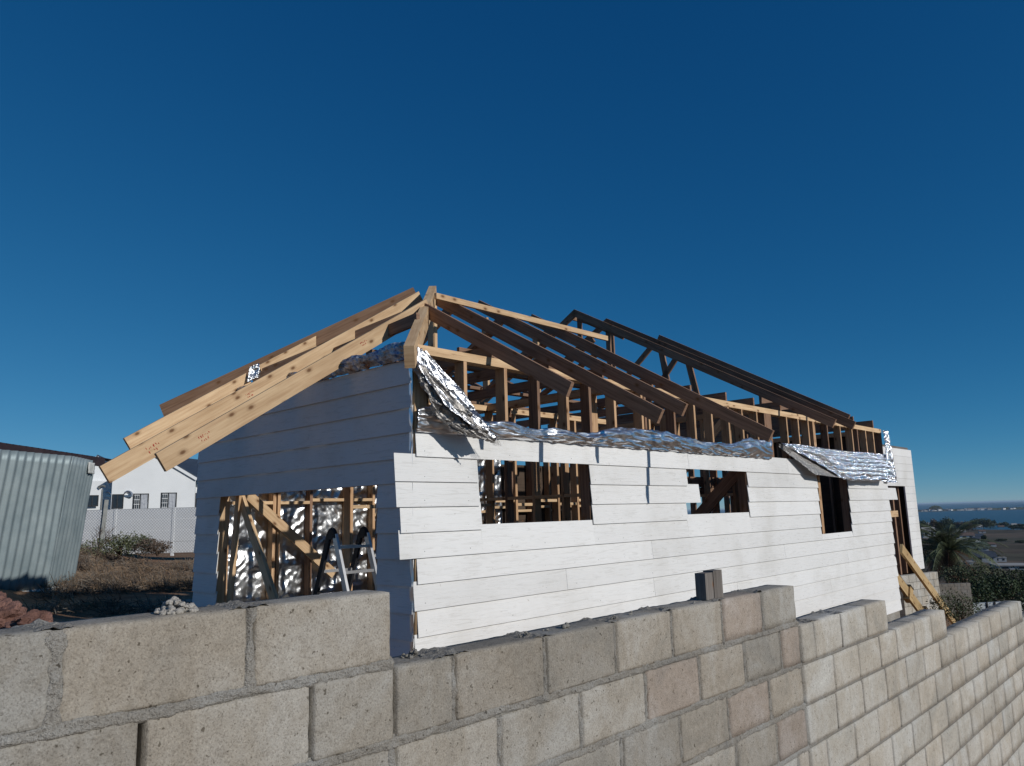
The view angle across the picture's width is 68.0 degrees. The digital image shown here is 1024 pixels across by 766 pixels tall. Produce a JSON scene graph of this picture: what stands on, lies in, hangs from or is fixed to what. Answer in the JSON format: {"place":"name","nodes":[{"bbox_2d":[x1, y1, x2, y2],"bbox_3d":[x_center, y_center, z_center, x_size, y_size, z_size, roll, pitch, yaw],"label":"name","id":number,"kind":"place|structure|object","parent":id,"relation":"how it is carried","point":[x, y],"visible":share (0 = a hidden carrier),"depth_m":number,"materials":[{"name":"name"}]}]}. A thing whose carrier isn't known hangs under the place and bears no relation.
{"place":"outdoors","nodes":[
{"label":"outdoors","id":0,"kind":"place"},
{"bbox_2d":[0,529,1023,626],"bbox_3d":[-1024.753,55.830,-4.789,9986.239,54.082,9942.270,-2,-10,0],"label":"ground","id":1,"kind":"structure","parent":0,"point":[1014,552],"depth_m":13.14,"materials":[{"name":"soil"}]},
{"bbox_2d":[0,442,110,592],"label":"corrugated shed","id":2,"kind":"structure","parent":1,"relation":"on","point":[44,496],"depth_m":12.48,"materials":[{"name":"grey metal"}]},
{"bbox_2d":[79,526,119,572],"bbox_3d":[-9.180,3.686,16.761,1.082,1.178,0.652,-2,-10,0],"label":"bare shrub","id":3,"kind":"object","parent":1,"relation":"on","point":[97,553],"visible":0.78,"depth_m":16.73,"materials":[{"name":"brown plant"}]},
{"bbox_2d":[97,485,105,509],"bbox_3d":[-18.235,5.728,33.603,0.350,2.441,0.140,-2,-10,0],"label":"yard lamp","id":4,"kind":"object","parent":1,"relation":"on","point":[100,486],"visible":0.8,"depth_m":33.72,"materials":[{"name":"grey metal"}]},
{"bbox_2d":[22,541,193,617],"bbox_3d":[-7.683,3.855,15.941,4.475,1.214,15.653,5,-12,-32],"label":"dry scrub","id":5,"kind":"object","parent":1,"relation":"on","point":[113,577],"visible":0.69,"depth_m":13.50,"materials":[{"name":"brown plant"}]},
{"bbox_2d":[80,531,153,559],"bbox_3d":[-10.469,4.294,20.082,1.918,0.782,1.462,8,-14,-44],"label":"bush","id":6,"kind":"object","parent":1,"relation":"on","point":[126,548],"visible":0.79,"depth_m":19.95,"materials":[{"name":"green plant"}]},
{"bbox_2d":[81,500,195,553],"bbox_3d":[-11.406,4.142,21.591,8.149,1.648,0.208,-2,-10,0],"label":"chain link fence","id":7,"kind":"object","parent":1,"relation":"on","point":[103,518],"visible":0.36,"depth_m":21.66,"materials":[{"name":"metal"}]},
{"bbox_2d":[82,507,195,555],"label":"precast wall","id":8,"kind":"structure","parent":1,"relation":"on","point":[186,536],"depth_m":24.63,"materials":[{"name":"white paint"}]},
{"bbox_2d":[83,455,198,532],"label":"white house","id":9,"kind":"structure","parent":1,"relation":"on","point":[151,484],"depth_m":59.61,"materials":[{"name":"paint"}]},
{"bbox_2d":[88,495,98,505],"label":"window","id":10,"kind":"structure","parent":9,"relation":"in","point":[93,499],"depth_m":58.20,"materials":[{"name":"black glass"}]},
{"bbox_2d":[112,494,123,508],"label":"window","id":11,"kind":"structure","parent":9,"relation":"in","point":[117,499],"depth_m":58.16,"materials":[{"name":"black glass"}]},
{"bbox_2d":[132,493,148,508],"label":"window","id":12,"kind":"structure","parent":9,"relation":"in","point":[140,501],"depth_m":58.96,"materials":[{"name":"white glass"}]},
{"bbox_2d":[160,492,176,507],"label":"window","id":13,"kind":"structure","parent":9,"relation":"in","point":[168,500],"depth_m":59.96,"materials":[{"name":"white glass"}]},
{"bbox_2d":[132,538,172,555],"bbox_3d":[-9.541,4.339,20.136,1.020,0.512,1.098,4,-11,-29],"label":"bush","id":14,"kind":"object","parent":1,"relation":"on","point":[152,545],"visible":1,"depth_m":20.00,"materials":[{"name":"brown plant"}]},
{"bbox_2d":[0,585,842,765],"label":"block wall","id":15,"kind":"structure","parent":1,"relation":"on","point":[327,679],"depth_m":1.99,"materials":[{"name":"concrete"}]},
{"bbox_2d":[154,596,198,614],"bbox_3d":[-0.740,0.491,1.677,0.090,0.041,0.085,-2,-10,0],"label":"rock pile","id":16,"kind":"object","parent":15,"relation":"on","point":[173,605],"visible":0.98,"depth_m":1.66,"materials":[{"name":"white stone"}]},
{"bbox_2d":[401,647,423,658],"bbox_3d":[-0.284,0.766,2.157,0.076,0.029,0.058,7,-13,-41],"label":"mortar crumb","id":17,"kind":"object","parent":15,"relation":"on","point":[412,653],"visible":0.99,"depth_m":2.15,"materials":[{"name":"grey concrete"}]},
{"bbox_2d":[517,631,529,637],"bbox_3d":[0.044,0.812,2.453,0.028,0.020,0.063,-10,-13,40],"label":"mortar crumb","id":18,"kind":"object","parent":15,"relation":"on","point":[520,635],"visible":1,"depth_m":2.44,"materials":[{"name":"grey concrete"}]},
{"bbox_2d":[561,622,569,627],"bbox_3d":[0.183,0.835,2.616,0.032,0.020,0.045,-2,-10,0],"label":"mortar crumb","id":19,"kind":"object","parent":15,"relation":"on","point":[565,625],"visible":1,"depth_m":2.60,"materials":[{"name":"grey concrete"}]},
{"bbox_2d":[695,569,723,599],"bbox_3d":[0.871,0.890,3.357,0.050,0.118,0.150,-11,-13,42],"label":"concrete block","id":20,"kind":"object","parent":15,"relation":"on","point":[708,584],"visible":1,"depth_m":3.32,"materials":[{"name":"grey concrete"}]},
{"bbox_2d":[99,286,901,656],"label":"unfinished house","id":21,"kind":"structure","parent":1,"relation":"on","point":[401,450],"depth_m":8.04,"materials":[{"name":"white wood"}]},
{"bbox_2d":[313,526,376,594],"bbox_3d":[-1.650,1.996,7.630,0.935,1.088,0.424,-11,-13,42],"label":"step ladder","id":22,"kind":"object","parent":21,"relation":"on","point":[342,570],"visible":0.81,"depth_m":7.62,"materials":[{"name":"metal"}]},
{"bbox_2d":[882,444,924,574],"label":"house wing","id":23,"kind":"structure","parent":1,"relation":"on","point":[905,522],"depth_m":20.34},
{"bbox_2d":[796,599,1023,765],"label":"block wall","id":24,"kind":"structure","parent":1,"relation":"on","point":[924,687],"depth_m":4.87,"materials":[{"name":"grey concrete"}]},
{"bbox_2d":[897,573,927,610],"bbox_3d":[7.850,4.266,14.831,0.120,1.642,2.601,-11,-13,42],"label":"timber plank","id":25,"kind":"object","parent":1,"relation":"on","point":[909,596],"visible":0.5,"depth_m":14.58,"materials":[{"name":"brown wood"}]},
{"bbox_2d":[899,571,939,617],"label":"block wall","id":26,"kind":"structure","parent":1,"relation":"on","point":[921,593],"depth_m":17.38,"materials":[{"name":"grey concrete"}]},
{"bbox_2d":[919,518,932,531],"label":"tree","id":27,"kind":"object","parent":1,"relation":"on","point":[923,521],"visible":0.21,"depth_m":1006.42,"materials":[{"name":"green plant"}]},
{"bbox_2d":[899,544,955,623],"bbox_3d":[8.174,4.021,14.844,0.050,1.848,3.074,-11,-13,42],"label":"timber plank","id":28,"kind":"object","parent":1,"relation":"on","point":[917,570],"visible":0.71,"depth_m":14.52,"materials":[{"name":"brown wood"}]},
{"bbox_2d":[921,527,934,536],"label":"house","id":29,"kind":"structure","parent":1,"relation":"on","point":[928,529],"depth_m":919.39,"materials":[{"name":"white paint"}]},
{"bbox_2d":[922,544,944,571],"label":"bush","id":30,"kind":"object","parent":1,"relation":"on","point":[927,553],"visible":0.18,"depth_m":46.59,"materials":[{"name":"green plant"}]},
{"bbox_2d":[929,518,937,526],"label":"tree","id":31,"kind":"object","parent":1,"relation":"on","point":[932,520],"visible":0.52,"depth_m":1135.76,"materials":[{"name":"green plant"}]},
{"bbox_2d":[934,518,946,530],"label":"tree","id":32,"kind":"object","parent":1,"relation":"on","point":[940,524],"visible":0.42,"depth_m":1046.68,"materials":[{"name":"green plant"}]},
{"bbox_2d":[941,516,954,529],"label":"tree","id":33,"kind":"object","parent":1,"relation":"on","point":[946,523],"visible":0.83,"depth_m":986.84,"materials":[{"name":"green plant"}]},
{"bbox_2d":[926,588,982,623],"bbox_3d":[8.712,4.423,14.848,0.920,0.833,1.124,-2,-10,0],"label":"bush","id":34,"kind":"object","parent":1,"relation":"on","point":[956,616],"visible":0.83,"depth_m":14.80,"materials":[{"name":"green plant"}]},
{"bbox_2d":[939,583,973,617],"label":"block wall","id":35,"kind":"structure","parent":1,"relation":"on","point":[964,588],"depth_m":23.70,"materials":[{"name":"grey concrete"}]},
{"bbox_2d":[951,532,974,538],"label":"house","id":36,"kind":"structure","parent":1,"relation":"on","point":[968,534],"depth_m":878.08,"materials":[{"name":"white paint"}]},
{"bbox_2d":[920,518,1008,582],"bbox_3d":[22.339,9.180,38.971,5.563,4.335,5.560,-2,-10,0],"label":"palm tree","id":37,"kind":"object","parent":1,"relation":"on","point":[948,545],"visible":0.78,"depth_m":38.58,"materials":[{"name":"green plant"}]},
{"bbox_2d":[960,542,989,550],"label":"house","id":38,"kind":"structure","parent":1,"relation":"on","point":[983,549],"depth_m":471.08,"materials":[{"name":"grey paint"}]},
{"bbox_2d":[970,518,980,530],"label":"tree","id":39,"kind":"object","parent":1,"relation":"on","point":[975,523],"visible":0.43,"depth_m":1291.81,"materials":[{"name":"green plant"}]},
{"bbox_2d":[935,561,1017,585],"bbox_3d":[19.982,8.394,32.978,3.443,1.295,2.595,-4,-10,16],"label":"bush","id":40,"kind":"object","parent":1,"relation":"on","point":[964,576],"visible":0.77,"depth_m":32.69,"materials":[{"name":"green plant"}]},
{"bbox_2d":[969,575,996,602],"bbox_3d":[16.018,7.362,26.069,1.084,1.446,1.848,-8,-12,34],"label":"bush","id":41,"kind":"object","parent":1,"relation":"on","point":[977,592],"visible":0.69,"depth_m":25.87,"materials":[{"name":"green plant"}]},
{"bbox_2d":[971,551,997,562],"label":"house","id":42,"kind":"structure","parent":1,"relation":"on","point":[993,555],"depth_m":307.18,"materials":[{"name":"grey paint"}]},
{"bbox_2d":[979,519,993,528],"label":"tree","id":43,"kind":"object","parent":1,"relation":"on","point":[986,523],"visible":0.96,"depth_m":1287.57,"materials":[{"name":"green plant"}]},
{"bbox_2d":[987,542,995,546],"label":"house","id":44,"kind":"structure","parent":1,"relation":"on","point":[992,544],"depth_m":523.14,"materials":[{"name":"grey paint"}]},
{"bbox_2d":[969,572,1023,601],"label":"bush","id":45,"kind":"object","parent":1,"relation":"on","point":[1007,594],"visible":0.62,"depth_m":28.97,"materials":[{"name":"green plant"}]},
{"bbox_2d":[973,601,1022,612],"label":"garden wall","id":46,"kind":"structure","parent":1,"relation":"on","point":[985,605],"depth_m":24.16,"materials":[{"name":"white paint"}]},
{"bbox_2d":[997,557,1006,561],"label":"house","id":47,"kind":"structure","parent":1,"relation":"on","point":[1001,559],"depth_m":317.06,"materials":[{"name":"grey paint"}]},
{"bbox_2d":[989,563,1023,569],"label":"house","id":48,"kind":"structure","parent":1,"relation":"on","point":[1020,566],"depth_m":225.88,"materials":[{"name":"grey paint"}]},
{"bbox_2d":[1000,566,1023,595],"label":"bush","id":49,"kind":"object","parent":1,"relation":"on","point":[1020,573],"visible":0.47,"depth_m":32.15,"materials":[{"name":"green plant"}]},
{"bbox_2d":[1007,524,1017,529],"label":"tree","id":50,"kind":"object","parent":1,"relation":"on","point":[1011,526],"visible":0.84,"depth_m":1316.42,"materials":[{"name":"green plant"}]},
{"bbox_2d":[1011,593,1023,611],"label":"bush","id":51,"kind":"object","parent":1,"relation":"on","point":[1021,599],"visible":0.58,"depth_m":23.55,"materials":[{"name":"green plant"}]},
{"bbox_2d":[1016,524,1023,529],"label":"tree","id":52,"kind":"object","parent":1,"relation":"on","point":[1019,526],"visible":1,"depth_m":1251.63,"materials":[{"name":"green plant"}]},
{"bbox_3d":[-2.429,1.788,3.574,1.329,1.367,1.100,-2,-10,0],"label":"soil heap","id":53,"kind":"object","parent":1,"relation":"on","visible":0},
{"bbox_2d":[0,591,11,600],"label":"clay clod","id":54,"kind":"object","parent":53,"relation":"on","point":[3,595],"visible":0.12,"depth_m":3.82,"materials":[{"name":"soil"}]},
{"bbox_2d":[0,598,26,628],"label":"clay clod","id":55,"kind":"object","parent":53,"relation":"on","point":[10,610],"visible":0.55,"depth_m":3.55,"materials":[{"name":"soil"}]},
{"bbox_2d":[5,609,52,627],"bbox_3d":[-2.193,1.098,3.470,0.196,0.130,0.185,8,-13,-43],"label":"clay clod","id":56,"kind":"object","parent":53,"relation":"on","point":[30,616],"visible":0.38,"depth_m":3.44,"materials":[{"name":"red soil"}]},
{"bbox_2d":[0,0,1023,510],"label":"sky","id":57,"kind":"structure","parent":0,"point":[822,201],"materials":[{"name":"blue"}]},
{"bbox_2d":[687,501,1023,529],"bbox_3d":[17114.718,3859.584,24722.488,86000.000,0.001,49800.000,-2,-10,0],"label":"sea","id":58,"kind":"structure","parent":0,"point":[1009,516],"depth_m":3316.10,"materials":[{"name":"liquid"}]},
{"bbox_2d":[918,508,1023,511],"bbox_3d":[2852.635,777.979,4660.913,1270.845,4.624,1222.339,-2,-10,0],"label":"land spit","id":59,"kind":"structure","parent":58,"relation":"on","point":[972,510],"depth_m":4475.23,"materials":[{"name":"soil"}]},
{"bbox_2d":[918,505,1023,510],"bbox_3d":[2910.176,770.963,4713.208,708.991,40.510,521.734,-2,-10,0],"label":"shore trees","id":60,"kind":"object","parent":59,"relation":"on","point":[934,507],"visible":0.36,"depth_m":4752.41,"materials":[{"name":"green plant"}]}
]}

